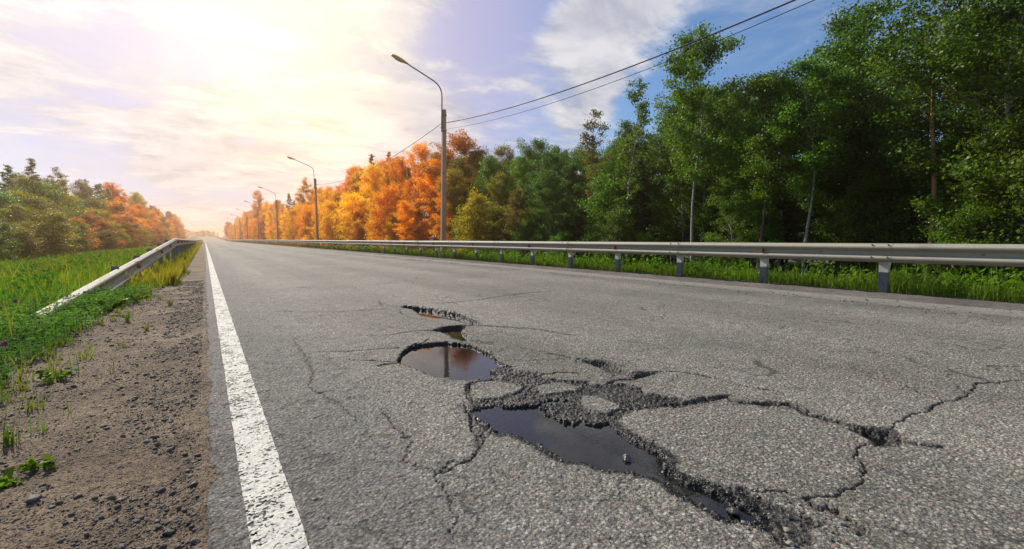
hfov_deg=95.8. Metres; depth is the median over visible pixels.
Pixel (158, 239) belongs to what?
leafy bush
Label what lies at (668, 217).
spruce tree
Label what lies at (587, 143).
birch sapling
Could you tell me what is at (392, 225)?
leafy bush
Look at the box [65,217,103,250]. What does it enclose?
leafy bush
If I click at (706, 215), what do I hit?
birch tree
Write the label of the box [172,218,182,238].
leafy bush
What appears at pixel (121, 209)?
leafy bush
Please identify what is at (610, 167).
birch tree
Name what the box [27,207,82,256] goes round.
leafy bush
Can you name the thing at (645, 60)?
overhead cable
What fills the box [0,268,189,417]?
grass
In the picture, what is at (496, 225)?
leafy bush
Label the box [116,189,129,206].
birch sapling
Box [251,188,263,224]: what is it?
birch tree
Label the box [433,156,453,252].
spruce tree
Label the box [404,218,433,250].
leafy bush
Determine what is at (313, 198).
birch tree
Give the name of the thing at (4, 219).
leafy bush
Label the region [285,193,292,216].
spruce tree
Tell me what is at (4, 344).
clover flower
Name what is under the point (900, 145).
pine tree
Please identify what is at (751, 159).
birch tree
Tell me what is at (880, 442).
water
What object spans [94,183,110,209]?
spruce tree
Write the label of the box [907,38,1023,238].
birch tree
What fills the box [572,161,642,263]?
leafy bush
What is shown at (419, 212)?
birch tree
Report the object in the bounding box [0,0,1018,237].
sky
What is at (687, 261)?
spruce tree
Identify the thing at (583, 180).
birch tree
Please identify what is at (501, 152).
birch tree
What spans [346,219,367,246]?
leafy bush
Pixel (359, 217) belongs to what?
birch tree
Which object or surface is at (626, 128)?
birch tree
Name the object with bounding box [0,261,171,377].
grass
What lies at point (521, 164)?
birch tree
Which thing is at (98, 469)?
gravel shoulder path
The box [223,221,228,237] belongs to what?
leafy bush
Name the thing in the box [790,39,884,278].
birch tree
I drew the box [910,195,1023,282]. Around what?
leafy bush
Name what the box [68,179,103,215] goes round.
birch tree
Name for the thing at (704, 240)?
spruce tree
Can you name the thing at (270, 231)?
birch tree
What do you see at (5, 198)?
leafy bush
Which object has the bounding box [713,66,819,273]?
birch tree
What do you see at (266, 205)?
birch tree
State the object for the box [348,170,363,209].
birch tree
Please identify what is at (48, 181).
birch tree
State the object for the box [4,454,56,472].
weed
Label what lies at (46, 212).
leafy bush
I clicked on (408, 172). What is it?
spruce tree
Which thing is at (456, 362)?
water
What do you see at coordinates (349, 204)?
birch tree
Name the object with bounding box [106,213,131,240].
leafy bush
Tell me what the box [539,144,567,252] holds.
birch tree
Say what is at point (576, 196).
birch tree
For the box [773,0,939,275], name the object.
birch tree
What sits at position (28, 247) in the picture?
leafy bush
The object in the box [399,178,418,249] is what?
birch tree
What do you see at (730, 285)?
gravel
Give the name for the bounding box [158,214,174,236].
leafy bush
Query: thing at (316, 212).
street lamp
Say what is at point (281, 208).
birch tree
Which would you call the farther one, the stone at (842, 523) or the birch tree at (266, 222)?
the birch tree at (266, 222)
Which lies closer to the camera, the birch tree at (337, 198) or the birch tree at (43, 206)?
the birch tree at (43, 206)
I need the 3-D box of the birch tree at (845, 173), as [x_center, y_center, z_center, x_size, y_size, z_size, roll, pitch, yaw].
[9.227,-2.110,12.405,2.134,5.587,2.187,-1,4,-13]
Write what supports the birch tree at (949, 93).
on the ground at (789, 267)
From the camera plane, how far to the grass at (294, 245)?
58.30 m
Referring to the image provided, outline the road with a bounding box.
[201,237,1023,548]
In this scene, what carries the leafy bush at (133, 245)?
on the ground at (789, 267)
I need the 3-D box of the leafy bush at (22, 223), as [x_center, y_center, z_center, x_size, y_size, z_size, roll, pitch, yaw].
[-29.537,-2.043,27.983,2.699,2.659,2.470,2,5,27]
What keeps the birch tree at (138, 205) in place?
on the ground at (789, 267)
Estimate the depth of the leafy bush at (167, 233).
105.98 m
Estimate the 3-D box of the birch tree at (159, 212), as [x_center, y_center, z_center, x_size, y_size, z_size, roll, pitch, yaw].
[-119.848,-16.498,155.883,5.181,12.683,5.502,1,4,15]
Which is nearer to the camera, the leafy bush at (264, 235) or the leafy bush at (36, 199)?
the leafy bush at (36, 199)
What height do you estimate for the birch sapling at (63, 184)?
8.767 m
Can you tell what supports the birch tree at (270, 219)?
on the ground at (789, 267)
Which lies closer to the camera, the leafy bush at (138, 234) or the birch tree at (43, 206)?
the birch tree at (43, 206)
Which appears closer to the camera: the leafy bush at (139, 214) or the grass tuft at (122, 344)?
the grass tuft at (122, 344)
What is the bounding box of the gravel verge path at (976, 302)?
[215,237,1023,310]
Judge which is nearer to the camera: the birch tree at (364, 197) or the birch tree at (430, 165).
the birch tree at (430, 165)
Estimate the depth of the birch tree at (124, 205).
71.68 m
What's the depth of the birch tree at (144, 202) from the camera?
111.15 m
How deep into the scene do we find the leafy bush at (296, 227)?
74.19 m
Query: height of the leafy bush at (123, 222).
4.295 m
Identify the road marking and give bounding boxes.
[204,240,309,548]
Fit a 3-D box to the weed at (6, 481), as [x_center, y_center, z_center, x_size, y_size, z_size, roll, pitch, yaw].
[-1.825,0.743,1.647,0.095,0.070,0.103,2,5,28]
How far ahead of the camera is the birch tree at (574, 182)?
32.28 m
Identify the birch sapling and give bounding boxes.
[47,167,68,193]
[55,175,76,199]
[77,179,91,198]
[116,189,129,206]
[577,109,612,229]
[609,78,651,264]
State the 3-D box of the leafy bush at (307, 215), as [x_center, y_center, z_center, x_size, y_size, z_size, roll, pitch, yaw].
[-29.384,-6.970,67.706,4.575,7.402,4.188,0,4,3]
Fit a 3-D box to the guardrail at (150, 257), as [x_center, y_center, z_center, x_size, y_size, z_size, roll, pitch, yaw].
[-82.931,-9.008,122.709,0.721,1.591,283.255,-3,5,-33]
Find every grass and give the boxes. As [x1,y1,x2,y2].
[0,241,202,292]
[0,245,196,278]
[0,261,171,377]
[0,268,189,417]
[231,241,408,252]
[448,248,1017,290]
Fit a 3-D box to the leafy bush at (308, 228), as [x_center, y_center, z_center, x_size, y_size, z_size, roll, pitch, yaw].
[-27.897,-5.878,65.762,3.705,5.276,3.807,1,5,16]
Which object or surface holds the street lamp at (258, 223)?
on the ground at (789, 267)
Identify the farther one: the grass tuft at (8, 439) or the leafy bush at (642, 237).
the leafy bush at (642, 237)
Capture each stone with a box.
[25,494,41,503]
[162,529,174,535]
[189,480,197,486]
[189,538,200,544]
[623,453,630,462]
[726,507,740,516]
[783,527,790,532]
[785,540,794,546]
[839,521,846,526]
[851,528,859,534]
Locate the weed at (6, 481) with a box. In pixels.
[0,470,23,489]
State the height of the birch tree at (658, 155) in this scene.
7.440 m
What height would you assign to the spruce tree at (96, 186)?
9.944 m
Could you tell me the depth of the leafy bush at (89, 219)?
47.32 m
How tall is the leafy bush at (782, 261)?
5.969 m
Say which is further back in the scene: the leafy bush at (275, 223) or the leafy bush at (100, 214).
the leafy bush at (275, 223)
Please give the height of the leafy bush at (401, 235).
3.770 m
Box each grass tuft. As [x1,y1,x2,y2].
[0,415,26,448]
[30,416,46,433]
[57,397,70,414]
[68,349,79,371]
[108,340,127,347]
[120,310,134,322]
[163,295,173,305]
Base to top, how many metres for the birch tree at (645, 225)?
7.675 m
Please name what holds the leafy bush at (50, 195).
on the ground at (789, 267)
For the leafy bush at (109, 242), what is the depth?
43.19 m
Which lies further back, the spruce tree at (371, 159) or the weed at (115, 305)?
the spruce tree at (371, 159)
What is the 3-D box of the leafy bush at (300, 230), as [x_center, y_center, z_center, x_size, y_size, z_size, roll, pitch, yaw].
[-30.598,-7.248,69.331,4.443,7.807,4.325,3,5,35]
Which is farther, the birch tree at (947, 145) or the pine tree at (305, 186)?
the pine tree at (305, 186)
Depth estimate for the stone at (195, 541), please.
1.32 m
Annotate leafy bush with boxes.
[0,188,36,242]
[0,205,27,224]
[0,213,29,260]
[0,221,44,259]
[0,227,48,259]
[2,187,69,237]
[4,220,46,253]
[19,182,89,220]
[22,207,85,253]
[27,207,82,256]
[42,187,96,220]
[45,201,70,223]
[55,222,88,252]
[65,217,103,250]
[65,218,96,253]
[76,208,107,239]
[81,195,119,220]
[87,207,112,227]
[88,220,127,248]
[93,230,122,250]
[100,200,138,234]
[104,199,137,221]
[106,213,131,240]
[106,217,136,246]
[107,219,131,248]
[117,216,146,248]
[118,219,140,248]
[126,205,145,219]
[130,205,152,221]
[131,222,148,246]
[133,216,148,237]
[139,216,156,239]
[140,226,152,244]
[143,208,166,229]
[143,225,161,243]
[144,228,157,245]
[154,227,166,245]
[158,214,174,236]
[161,228,170,242]
[167,218,180,237]
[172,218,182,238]
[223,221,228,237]
[235,218,243,239]
[249,218,264,239]
[252,212,268,242]
[261,223,274,242]
[272,215,279,242]
[274,215,288,242]
[282,206,299,243]
[292,202,313,243]
[294,200,312,243]
[296,201,314,244]
[301,218,321,245]
[311,208,329,245]
[315,199,338,245]
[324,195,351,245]
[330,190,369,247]
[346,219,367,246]
[348,226,368,246]
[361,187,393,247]
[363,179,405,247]
[381,210,409,249]
[391,221,412,249]
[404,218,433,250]
[447,186,504,254]
[447,212,468,252]
[448,220,477,252]
[478,203,518,254]
[507,214,547,258]
[547,230,575,259]
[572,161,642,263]
[591,205,637,265]
[622,231,667,265]
[642,184,678,259]
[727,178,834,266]
[749,199,816,264]
[802,159,923,278]
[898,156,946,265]
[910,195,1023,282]
[924,105,1023,287]
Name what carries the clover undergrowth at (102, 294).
on the ground at (789, 267)
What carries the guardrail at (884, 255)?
on the gravel verge path at (976, 302)
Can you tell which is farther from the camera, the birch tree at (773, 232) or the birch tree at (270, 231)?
the birch tree at (270, 231)
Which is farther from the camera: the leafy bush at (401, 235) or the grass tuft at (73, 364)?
the leafy bush at (401, 235)
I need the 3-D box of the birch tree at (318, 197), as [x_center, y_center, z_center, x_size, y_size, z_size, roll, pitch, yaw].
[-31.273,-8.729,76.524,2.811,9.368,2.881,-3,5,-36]
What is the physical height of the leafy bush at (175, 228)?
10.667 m
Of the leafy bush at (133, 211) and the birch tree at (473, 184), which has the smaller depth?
the birch tree at (473, 184)
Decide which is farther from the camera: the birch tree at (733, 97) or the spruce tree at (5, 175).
the spruce tree at (5, 175)
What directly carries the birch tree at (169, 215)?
on the ground at (789, 267)
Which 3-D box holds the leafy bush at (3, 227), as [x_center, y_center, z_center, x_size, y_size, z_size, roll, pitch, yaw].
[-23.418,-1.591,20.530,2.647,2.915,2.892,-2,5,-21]
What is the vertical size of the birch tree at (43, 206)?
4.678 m
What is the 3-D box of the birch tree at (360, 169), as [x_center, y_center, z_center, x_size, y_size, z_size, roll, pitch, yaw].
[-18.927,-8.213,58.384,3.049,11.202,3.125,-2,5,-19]
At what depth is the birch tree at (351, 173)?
59.95 m
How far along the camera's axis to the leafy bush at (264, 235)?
119.08 m
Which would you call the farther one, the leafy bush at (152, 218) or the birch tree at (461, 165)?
the leafy bush at (152, 218)
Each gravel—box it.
[346,253,1016,316]
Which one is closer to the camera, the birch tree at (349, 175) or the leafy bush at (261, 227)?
the birch tree at (349, 175)
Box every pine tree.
[294,177,311,214]
[833,0,1023,277]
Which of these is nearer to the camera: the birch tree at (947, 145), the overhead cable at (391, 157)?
the birch tree at (947, 145)
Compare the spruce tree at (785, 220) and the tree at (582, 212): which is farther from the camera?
the tree at (582, 212)
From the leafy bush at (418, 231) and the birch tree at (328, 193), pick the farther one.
the birch tree at (328, 193)
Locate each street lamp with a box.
[243,200,259,241]
[257,186,278,243]
[287,156,318,245]
[391,54,446,251]
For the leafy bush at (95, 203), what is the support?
on the ground at (789, 267)
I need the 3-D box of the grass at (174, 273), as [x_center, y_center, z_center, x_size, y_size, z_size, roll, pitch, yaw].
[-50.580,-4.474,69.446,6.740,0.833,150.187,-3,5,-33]
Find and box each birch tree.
[0,203,31,225]
[1,172,26,190]
[1,174,66,206]
[18,197,48,221]
[42,177,73,215]
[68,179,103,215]
[69,198,97,217]
[97,182,129,203]
[107,200,136,219]
[126,195,147,214]
[127,191,144,205]
[131,203,149,219]
[147,207,165,218]
[165,210,174,219]
[167,219,177,236]
[242,221,249,236]
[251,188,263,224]
[261,201,272,221]
[264,217,272,239]
[265,211,273,239]
[266,204,274,221]
[267,225,274,238]
[273,199,284,221]
[278,204,285,214]
[279,214,290,239]
[286,215,292,237]
[292,199,307,213]
[301,189,314,205]
[308,188,324,203]
[310,206,321,232]
[317,191,332,208]
[317,193,323,203]
[319,186,332,203]
[330,190,342,208]
[332,184,343,196]
[337,178,352,199]
[342,164,366,198]
[342,167,366,214]
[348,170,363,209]
[350,165,367,206]
[351,211,365,233]
[354,162,386,229]
[357,182,374,226]
[376,156,406,198]
[385,155,414,220]
[389,173,410,202]
[392,200,415,249]
[397,141,433,221]
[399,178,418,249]
[408,170,433,240]
[412,159,440,248]
[414,129,492,240]
[420,150,440,240]
[428,175,449,230]
[430,173,457,250]
[435,167,469,239]
[447,154,480,222]
[450,181,475,217]
[463,146,491,239]
[463,168,489,239]
[474,154,509,228]
[477,170,526,250]
[487,140,526,239]
[494,159,545,258]
[498,188,535,257]
[505,156,528,218]
[510,137,568,235]
[510,155,542,239]
[522,149,569,256]
[528,169,573,255]
[531,174,563,238]
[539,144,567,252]
[552,151,587,251]
[554,155,587,257]
[563,144,601,257]
[573,155,602,254]
[574,163,623,240]
[588,159,622,233]
[590,160,637,241]
[596,136,658,263]
[605,119,662,263]
[628,141,658,262]
[629,130,684,263]
[638,92,730,256]
[644,107,694,261]
[648,19,749,260]
[659,78,745,266]
[670,98,781,272]
[697,86,749,265]
[697,166,769,271]
[699,89,780,257]
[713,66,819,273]
[715,93,801,270]
[741,72,828,270]
[757,47,858,273]
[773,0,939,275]
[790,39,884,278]
[792,62,917,267]
[799,85,902,269]
[808,79,904,238]
[852,0,1023,277]
[871,90,930,243]
[880,70,950,269]
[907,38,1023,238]
[919,23,1023,238]
[925,1,1023,208]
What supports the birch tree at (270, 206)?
on the ground at (789, 267)
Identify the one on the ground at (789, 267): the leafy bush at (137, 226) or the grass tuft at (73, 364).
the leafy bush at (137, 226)
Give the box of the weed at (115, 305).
[79,297,127,314]
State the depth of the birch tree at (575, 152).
34.06 m
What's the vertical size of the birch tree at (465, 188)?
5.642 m
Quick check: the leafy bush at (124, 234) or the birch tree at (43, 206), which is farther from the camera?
the leafy bush at (124, 234)
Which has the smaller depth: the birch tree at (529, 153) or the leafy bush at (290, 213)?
the birch tree at (529, 153)
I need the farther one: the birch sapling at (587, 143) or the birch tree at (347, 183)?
the birch tree at (347, 183)
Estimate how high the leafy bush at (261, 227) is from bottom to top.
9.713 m
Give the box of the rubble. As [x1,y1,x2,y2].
[393,307,854,548]
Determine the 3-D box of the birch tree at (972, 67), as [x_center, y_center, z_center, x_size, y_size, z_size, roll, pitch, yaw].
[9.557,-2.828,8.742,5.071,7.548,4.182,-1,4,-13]
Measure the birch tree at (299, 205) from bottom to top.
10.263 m
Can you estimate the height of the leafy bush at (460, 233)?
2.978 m
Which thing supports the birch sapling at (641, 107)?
on the ground at (789, 267)
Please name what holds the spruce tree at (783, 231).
on the ground at (789, 267)
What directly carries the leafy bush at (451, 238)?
on the ground at (789, 267)
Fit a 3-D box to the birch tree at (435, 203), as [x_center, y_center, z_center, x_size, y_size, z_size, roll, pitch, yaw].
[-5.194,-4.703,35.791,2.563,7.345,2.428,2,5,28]
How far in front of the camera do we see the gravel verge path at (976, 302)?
8.57 m
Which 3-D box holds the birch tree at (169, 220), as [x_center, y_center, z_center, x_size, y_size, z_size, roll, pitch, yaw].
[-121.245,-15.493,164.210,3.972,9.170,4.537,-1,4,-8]
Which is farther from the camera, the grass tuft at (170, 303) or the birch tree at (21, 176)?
the birch tree at (21, 176)
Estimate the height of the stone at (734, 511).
0.028 m
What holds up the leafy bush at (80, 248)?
on the ground at (789, 267)
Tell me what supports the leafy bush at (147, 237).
on the ground at (789, 267)
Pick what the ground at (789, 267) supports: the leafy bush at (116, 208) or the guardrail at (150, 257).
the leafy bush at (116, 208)
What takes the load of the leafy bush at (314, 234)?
on the ground at (789, 267)
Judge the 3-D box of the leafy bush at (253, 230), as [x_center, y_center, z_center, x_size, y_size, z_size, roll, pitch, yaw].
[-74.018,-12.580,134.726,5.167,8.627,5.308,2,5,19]
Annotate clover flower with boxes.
[0,341,16,364]
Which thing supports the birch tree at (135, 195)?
on the ground at (789, 267)
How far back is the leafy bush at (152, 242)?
79.06 m
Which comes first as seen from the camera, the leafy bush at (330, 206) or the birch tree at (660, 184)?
the birch tree at (660, 184)
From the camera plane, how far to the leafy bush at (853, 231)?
11.55 m
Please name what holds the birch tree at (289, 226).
on the ground at (789, 267)
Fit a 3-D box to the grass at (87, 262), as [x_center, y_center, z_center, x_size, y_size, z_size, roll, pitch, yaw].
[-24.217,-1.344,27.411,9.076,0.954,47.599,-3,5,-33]
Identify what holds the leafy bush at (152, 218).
on the ground at (789, 267)
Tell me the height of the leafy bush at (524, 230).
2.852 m
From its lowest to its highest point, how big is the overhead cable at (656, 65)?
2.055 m
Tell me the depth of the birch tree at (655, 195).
20.72 m
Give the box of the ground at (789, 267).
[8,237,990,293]
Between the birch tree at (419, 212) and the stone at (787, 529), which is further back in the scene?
the birch tree at (419, 212)
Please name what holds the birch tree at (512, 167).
on the ground at (789, 267)
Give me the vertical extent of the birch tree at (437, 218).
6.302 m
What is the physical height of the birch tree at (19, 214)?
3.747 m
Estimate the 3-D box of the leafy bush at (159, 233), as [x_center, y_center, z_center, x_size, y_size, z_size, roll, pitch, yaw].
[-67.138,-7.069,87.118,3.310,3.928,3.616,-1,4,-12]
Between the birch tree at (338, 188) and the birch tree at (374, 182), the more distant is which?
the birch tree at (338, 188)
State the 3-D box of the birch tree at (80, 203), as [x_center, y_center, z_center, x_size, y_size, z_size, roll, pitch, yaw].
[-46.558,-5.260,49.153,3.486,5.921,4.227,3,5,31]
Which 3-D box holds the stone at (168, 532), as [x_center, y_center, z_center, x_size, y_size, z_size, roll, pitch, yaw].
[-1.022,0.767,1.374,0.032,0.021,0.027,-1,4,-8]
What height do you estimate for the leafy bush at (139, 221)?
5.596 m
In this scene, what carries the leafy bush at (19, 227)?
on the ground at (789, 267)
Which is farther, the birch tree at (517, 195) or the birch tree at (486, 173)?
the birch tree at (486, 173)
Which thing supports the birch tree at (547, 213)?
on the ground at (789, 267)
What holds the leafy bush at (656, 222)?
on the ground at (789, 267)
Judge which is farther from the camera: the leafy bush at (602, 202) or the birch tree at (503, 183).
the birch tree at (503, 183)
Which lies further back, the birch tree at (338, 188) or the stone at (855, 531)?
the birch tree at (338, 188)
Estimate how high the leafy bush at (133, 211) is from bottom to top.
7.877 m
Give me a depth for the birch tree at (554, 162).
22.94 m
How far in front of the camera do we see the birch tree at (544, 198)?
21.17 m
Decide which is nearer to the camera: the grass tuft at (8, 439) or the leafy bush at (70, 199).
the grass tuft at (8, 439)
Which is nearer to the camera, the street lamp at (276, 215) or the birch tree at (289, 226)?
the street lamp at (276, 215)
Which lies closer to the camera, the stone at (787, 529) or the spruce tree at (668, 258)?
the stone at (787, 529)
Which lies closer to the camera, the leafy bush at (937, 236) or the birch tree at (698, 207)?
the leafy bush at (937, 236)
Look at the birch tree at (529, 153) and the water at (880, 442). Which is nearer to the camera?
the water at (880, 442)
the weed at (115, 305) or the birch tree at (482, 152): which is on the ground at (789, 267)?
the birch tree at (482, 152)
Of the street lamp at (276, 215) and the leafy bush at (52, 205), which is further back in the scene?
the street lamp at (276, 215)
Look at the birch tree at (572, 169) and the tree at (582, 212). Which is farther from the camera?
the birch tree at (572, 169)
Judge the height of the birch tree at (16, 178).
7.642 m
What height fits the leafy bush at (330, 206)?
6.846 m
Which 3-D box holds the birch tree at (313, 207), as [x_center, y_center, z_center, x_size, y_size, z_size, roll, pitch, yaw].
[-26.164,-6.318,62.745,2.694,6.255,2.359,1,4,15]
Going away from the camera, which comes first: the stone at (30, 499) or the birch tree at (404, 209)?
the stone at (30, 499)
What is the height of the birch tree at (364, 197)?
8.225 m
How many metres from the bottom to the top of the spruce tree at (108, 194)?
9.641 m
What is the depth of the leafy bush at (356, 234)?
45.17 m
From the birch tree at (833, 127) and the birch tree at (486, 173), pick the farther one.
the birch tree at (486, 173)
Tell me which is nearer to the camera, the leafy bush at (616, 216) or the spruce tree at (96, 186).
the leafy bush at (616, 216)
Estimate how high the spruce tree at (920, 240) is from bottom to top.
7.384 m
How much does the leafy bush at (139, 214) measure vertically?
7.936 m
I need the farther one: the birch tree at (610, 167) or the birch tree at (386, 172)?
the birch tree at (386, 172)
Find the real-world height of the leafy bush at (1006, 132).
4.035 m
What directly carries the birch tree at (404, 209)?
on the ground at (789, 267)
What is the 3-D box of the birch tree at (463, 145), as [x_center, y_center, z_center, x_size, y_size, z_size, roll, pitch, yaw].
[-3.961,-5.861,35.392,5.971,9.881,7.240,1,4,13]
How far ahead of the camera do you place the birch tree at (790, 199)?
21.04 m
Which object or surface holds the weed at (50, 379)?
on the gravel shoulder path at (98, 469)
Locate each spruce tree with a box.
[0,164,18,205]
[21,158,43,195]
[91,184,107,208]
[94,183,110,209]
[103,188,112,202]
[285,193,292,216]
[362,154,377,211]
[384,151,390,191]
[384,175,395,222]
[403,167,422,247]
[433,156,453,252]
[561,149,586,253]
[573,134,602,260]
[621,158,663,264]
[631,134,685,259]
[645,93,704,257]
[672,90,737,268]
[673,185,736,267]
[734,147,810,264]
[743,137,810,274]
[792,113,864,269]
[862,73,954,278]
[887,100,944,270]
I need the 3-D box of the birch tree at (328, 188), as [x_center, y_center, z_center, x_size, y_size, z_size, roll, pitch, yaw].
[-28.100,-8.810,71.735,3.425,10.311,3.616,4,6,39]
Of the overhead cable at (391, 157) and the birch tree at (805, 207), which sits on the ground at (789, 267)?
the birch tree at (805, 207)
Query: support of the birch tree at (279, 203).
on the ground at (789, 267)
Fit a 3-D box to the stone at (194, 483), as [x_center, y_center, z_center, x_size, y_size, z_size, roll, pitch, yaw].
[-1.115,0.736,1.621,0.021,0.018,0.031,-5,12,14]
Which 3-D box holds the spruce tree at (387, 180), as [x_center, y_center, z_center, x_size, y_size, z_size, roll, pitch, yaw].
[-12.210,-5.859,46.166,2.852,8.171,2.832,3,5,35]
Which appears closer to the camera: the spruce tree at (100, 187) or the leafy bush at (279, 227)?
the spruce tree at (100, 187)
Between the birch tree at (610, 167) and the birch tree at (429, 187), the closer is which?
the birch tree at (610, 167)
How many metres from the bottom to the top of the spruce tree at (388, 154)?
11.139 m
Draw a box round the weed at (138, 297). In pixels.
[120,291,152,301]
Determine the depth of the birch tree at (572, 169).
30.80 m
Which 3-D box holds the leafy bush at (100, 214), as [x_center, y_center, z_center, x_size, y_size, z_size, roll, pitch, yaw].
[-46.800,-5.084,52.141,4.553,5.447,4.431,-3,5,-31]
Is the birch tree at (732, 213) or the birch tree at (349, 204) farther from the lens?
the birch tree at (349, 204)
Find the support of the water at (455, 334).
on the road
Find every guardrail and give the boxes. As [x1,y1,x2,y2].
[37,238,201,318]
[215,236,1023,292]
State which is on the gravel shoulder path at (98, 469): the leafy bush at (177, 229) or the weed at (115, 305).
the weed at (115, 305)
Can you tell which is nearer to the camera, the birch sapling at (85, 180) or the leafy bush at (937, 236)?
the leafy bush at (937, 236)
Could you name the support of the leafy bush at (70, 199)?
on the ground at (789, 267)
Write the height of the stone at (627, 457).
0.034 m
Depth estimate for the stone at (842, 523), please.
1.38 m
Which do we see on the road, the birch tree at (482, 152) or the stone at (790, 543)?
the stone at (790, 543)
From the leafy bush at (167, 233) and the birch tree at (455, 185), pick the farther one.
the leafy bush at (167, 233)
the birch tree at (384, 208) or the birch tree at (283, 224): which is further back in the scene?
the birch tree at (283, 224)
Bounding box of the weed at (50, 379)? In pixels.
[35,369,73,384]
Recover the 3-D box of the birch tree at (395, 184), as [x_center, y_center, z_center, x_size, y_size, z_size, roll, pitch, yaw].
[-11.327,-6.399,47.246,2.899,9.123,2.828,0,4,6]
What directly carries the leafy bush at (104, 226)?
on the ground at (789, 267)
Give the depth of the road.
2.36 m
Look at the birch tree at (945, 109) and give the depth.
11.34 m
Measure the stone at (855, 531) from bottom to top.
0.012 m
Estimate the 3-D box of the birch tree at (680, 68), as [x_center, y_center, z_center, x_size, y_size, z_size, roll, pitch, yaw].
[5.791,-3.492,14.451,2.903,8.026,2.833,-2,5,-25]
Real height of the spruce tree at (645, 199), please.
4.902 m
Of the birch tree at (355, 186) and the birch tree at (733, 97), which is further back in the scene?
the birch tree at (355, 186)
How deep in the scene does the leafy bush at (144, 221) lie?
81.51 m
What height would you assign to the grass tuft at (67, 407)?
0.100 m
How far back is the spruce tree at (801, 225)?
19.62 m
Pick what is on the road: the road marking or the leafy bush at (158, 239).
the road marking
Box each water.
[399,344,504,380]
[414,310,474,325]
[441,329,467,340]
[467,396,762,524]
[863,436,886,445]
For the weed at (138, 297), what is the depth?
6.48 m
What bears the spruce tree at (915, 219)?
on the ground at (789, 267)
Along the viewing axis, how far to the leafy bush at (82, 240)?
34.38 m
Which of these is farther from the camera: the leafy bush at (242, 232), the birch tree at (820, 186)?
the leafy bush at (242, 232)
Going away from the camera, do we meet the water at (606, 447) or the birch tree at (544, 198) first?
the water at (606, 447)
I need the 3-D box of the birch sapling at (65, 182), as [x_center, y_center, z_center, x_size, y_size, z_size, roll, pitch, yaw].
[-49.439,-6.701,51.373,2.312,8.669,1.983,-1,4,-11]
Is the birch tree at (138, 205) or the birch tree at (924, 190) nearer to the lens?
the birch tree at (924, 190)
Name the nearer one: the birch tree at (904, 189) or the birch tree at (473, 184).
the birch tree at (904, 189)
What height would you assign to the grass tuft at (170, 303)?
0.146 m
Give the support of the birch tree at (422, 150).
on the ground at (789, 267)
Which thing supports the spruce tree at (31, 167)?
on the ground at (789, 267)
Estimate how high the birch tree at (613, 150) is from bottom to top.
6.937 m
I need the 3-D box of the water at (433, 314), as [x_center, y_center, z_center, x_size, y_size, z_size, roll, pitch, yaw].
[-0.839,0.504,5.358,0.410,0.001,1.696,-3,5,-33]
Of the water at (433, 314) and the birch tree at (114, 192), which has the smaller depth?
the water at (433, 314)
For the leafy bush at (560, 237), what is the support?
on the ground at (789, 267)
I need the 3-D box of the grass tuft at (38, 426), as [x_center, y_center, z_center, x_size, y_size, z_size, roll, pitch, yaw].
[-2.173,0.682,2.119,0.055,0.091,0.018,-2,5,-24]
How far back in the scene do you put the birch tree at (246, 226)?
169.19 m
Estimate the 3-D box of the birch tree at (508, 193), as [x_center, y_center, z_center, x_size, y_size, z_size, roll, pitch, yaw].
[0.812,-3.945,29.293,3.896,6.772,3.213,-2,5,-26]
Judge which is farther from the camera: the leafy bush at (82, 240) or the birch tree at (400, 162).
the birch tree at (400, 162)
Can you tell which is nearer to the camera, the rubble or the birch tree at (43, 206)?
the rubble
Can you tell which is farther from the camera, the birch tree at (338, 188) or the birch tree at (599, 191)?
the birch tree at (338, 188)
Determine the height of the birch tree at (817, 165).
6.186 m
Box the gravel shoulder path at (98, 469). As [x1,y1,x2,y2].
[0,237,226,548]
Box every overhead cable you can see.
[328,124,440,183]
[442,0,814,129]
[447,0,795,122]
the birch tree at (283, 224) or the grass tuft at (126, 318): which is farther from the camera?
the birch tree at (283, 224)
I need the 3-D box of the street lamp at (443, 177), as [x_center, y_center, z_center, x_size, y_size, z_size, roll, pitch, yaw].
[-4.774,-5.661,24.187,3.141,10.701,0.300,-2,4,-34]

